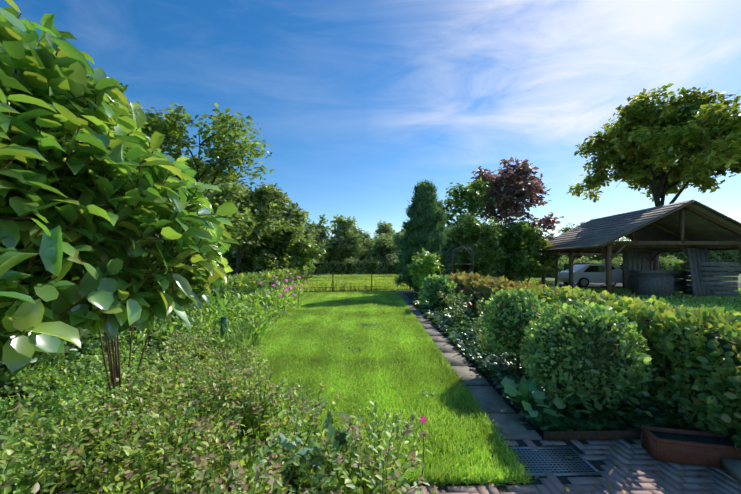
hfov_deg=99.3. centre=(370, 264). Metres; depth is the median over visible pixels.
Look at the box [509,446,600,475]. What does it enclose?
light well grate
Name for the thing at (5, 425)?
plants
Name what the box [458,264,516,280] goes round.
shrub
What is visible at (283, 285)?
cosmos flowers
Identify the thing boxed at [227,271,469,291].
fence
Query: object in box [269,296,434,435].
plants
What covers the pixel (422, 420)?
red flower
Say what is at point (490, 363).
garden bed
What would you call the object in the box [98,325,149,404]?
stems
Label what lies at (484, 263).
tree
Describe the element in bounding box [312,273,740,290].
ground
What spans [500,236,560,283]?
tree
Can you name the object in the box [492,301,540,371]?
topiary bush
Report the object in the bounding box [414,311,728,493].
fallen leaves litter
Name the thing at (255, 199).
tree
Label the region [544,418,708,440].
steel bed edging
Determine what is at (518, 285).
hedge top growth
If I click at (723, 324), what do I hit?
hedge top growth
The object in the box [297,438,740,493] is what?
paving clinker
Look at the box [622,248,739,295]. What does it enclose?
wooden wall
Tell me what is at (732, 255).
thicket
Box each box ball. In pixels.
[417,274,457,306]
[481,288,548,365]
[519,299,656,405]
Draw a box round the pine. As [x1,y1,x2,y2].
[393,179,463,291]
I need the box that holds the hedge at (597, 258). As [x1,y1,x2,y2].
[327,249,740,272]
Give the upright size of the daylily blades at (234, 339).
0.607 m
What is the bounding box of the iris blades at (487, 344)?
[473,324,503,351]
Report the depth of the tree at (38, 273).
1.19 m
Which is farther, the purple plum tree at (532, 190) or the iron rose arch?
the purple plum tree at (532, 190)
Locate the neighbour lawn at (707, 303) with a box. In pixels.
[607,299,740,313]
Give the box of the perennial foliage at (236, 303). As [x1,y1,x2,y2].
[116,279,304,351]
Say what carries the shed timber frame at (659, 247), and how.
on the yard ground at (597, 285)
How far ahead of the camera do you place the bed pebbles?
3.63 m
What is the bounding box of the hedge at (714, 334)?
[550,302,740,433]
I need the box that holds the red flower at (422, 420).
[419,415,426,423]
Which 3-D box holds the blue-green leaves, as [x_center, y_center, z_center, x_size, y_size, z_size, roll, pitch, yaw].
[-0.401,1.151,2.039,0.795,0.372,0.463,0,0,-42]
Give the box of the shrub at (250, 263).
[228,247,308,278]
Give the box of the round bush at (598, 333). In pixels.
[535,311,632,406]
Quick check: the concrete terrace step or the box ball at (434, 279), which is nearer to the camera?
the concrete terrace step
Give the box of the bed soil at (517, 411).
[0,291,691,493]
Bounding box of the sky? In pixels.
[0,0,740,240]
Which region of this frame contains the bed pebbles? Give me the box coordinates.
[493,381,527,417]
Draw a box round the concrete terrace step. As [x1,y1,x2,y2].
[720,457,740,483]
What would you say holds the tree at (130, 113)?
on the ground at (738, 281)
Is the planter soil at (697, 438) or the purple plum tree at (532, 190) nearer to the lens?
the planter soil at (697, 438)
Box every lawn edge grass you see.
[223,463,533,490]
[396,292,528,471]
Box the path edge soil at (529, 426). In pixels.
[420,311,539,433]
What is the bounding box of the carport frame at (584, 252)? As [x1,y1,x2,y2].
[552,250,658,286]
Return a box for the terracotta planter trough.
[638,425,740,467]
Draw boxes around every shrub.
[0,320,434,493]
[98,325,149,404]
[217,224,271,266]
[228,247,308,278]
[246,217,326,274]
[407,248,443,288]
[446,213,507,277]
[458,264,516,280]
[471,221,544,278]
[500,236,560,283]
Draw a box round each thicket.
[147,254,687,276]
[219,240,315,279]
[328,231,740,271]
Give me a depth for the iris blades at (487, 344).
5.15 m
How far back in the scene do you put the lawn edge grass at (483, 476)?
2.21 m
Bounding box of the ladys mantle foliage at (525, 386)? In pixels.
[501,375,653,417]
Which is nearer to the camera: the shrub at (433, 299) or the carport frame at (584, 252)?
the shrub at (433, 299)
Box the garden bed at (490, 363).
[409,294,697,430]
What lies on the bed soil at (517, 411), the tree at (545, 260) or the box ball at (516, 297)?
the box ball at (516, 297)
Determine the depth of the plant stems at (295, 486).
2.17 m
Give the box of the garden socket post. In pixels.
[220,317,227,347]
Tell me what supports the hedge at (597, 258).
on the ground at (738, 281)
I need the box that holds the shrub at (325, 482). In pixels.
[0,320,434,493]
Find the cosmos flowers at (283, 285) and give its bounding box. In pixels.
[251,275,308,301]
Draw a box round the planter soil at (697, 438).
[650,431,736,445]
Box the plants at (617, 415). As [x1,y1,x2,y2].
[444,294,642,421]
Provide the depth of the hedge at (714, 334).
2.87 m
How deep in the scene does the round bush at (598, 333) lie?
2.98 m
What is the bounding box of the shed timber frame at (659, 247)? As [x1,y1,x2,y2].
[542,200,740,293]
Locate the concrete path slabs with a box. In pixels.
[396,291,541,439]
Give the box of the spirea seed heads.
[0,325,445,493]
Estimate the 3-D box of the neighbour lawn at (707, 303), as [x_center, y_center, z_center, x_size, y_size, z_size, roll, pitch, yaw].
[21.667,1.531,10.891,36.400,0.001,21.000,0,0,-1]
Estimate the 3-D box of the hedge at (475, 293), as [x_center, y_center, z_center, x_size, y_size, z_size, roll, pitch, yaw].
[3.564,0.975,9.823,1.213,1.462,8.216,0,0,3]
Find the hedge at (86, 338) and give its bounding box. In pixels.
[0,276,295,395]
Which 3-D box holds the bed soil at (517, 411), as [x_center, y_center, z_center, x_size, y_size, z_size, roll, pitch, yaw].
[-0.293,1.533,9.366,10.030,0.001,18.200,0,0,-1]
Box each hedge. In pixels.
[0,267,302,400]
[327,249,740,272]
[448,272,560,319]
[499,265,522,283]
[528,280,740,450]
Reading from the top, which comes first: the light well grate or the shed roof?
the shed roof
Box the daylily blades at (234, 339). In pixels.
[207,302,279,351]
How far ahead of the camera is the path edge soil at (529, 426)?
3.97 m
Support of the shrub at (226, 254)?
on the ground at (738, 281)
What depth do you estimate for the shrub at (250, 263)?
17.54 m
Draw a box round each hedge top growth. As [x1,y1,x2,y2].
[222,268,301,287]
[449,271,563,291]
[525,284,740,353]
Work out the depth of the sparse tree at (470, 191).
19.77 m
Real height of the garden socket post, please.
0.575 m
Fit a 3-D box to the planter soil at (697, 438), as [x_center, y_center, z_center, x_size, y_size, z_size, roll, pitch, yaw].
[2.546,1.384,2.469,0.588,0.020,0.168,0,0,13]
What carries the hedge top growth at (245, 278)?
on the plants at (90, 345)
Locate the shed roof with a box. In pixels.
[544,199,740,250]
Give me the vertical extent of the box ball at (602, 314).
1.038 m
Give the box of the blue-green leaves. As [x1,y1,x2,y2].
[254,410,363,487]
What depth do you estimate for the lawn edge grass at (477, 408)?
3.30 m
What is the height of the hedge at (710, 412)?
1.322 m
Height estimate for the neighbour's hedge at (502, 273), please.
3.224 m
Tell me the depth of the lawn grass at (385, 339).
6.30 m
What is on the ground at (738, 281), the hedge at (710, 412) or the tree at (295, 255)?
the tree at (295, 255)
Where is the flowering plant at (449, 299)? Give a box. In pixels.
[439,290,493,339]
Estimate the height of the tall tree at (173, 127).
6.704 m
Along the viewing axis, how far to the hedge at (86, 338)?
4.62 m
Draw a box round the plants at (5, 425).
[0,341,175,493]
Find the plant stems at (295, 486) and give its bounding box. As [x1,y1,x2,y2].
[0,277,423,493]
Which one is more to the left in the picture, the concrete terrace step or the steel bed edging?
the steel bed edging
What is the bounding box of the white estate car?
[558,264,621,286]
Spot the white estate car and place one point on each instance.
(584, 275)
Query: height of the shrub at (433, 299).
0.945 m
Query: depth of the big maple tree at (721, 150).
25.43 m
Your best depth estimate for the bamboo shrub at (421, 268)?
13.08 m
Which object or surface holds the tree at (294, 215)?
on the ground at (738, 281)
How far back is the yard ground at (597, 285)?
20.28 m
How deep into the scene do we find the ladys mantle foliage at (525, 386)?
3.02 m
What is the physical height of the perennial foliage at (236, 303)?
0.909 m
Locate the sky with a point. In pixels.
(358, 103)
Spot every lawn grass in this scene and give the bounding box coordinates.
[249,314,440,361]
[282,291,409,315]
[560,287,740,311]
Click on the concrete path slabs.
(514, 426)
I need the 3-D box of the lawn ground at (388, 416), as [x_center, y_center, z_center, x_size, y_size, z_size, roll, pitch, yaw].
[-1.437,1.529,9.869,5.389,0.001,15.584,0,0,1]
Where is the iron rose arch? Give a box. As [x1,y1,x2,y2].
[450,247,473,273]
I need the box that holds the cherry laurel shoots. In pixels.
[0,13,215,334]
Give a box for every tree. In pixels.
[120,104,173,174]
[129,101,273,246]
[199,174,292,273]
[264,202,317,263]
[438,177,499,271]
[448,157,563,278]
[566,83,740,269]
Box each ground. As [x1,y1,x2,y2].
[26,294,510,485]
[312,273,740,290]
[547,281,740,299]

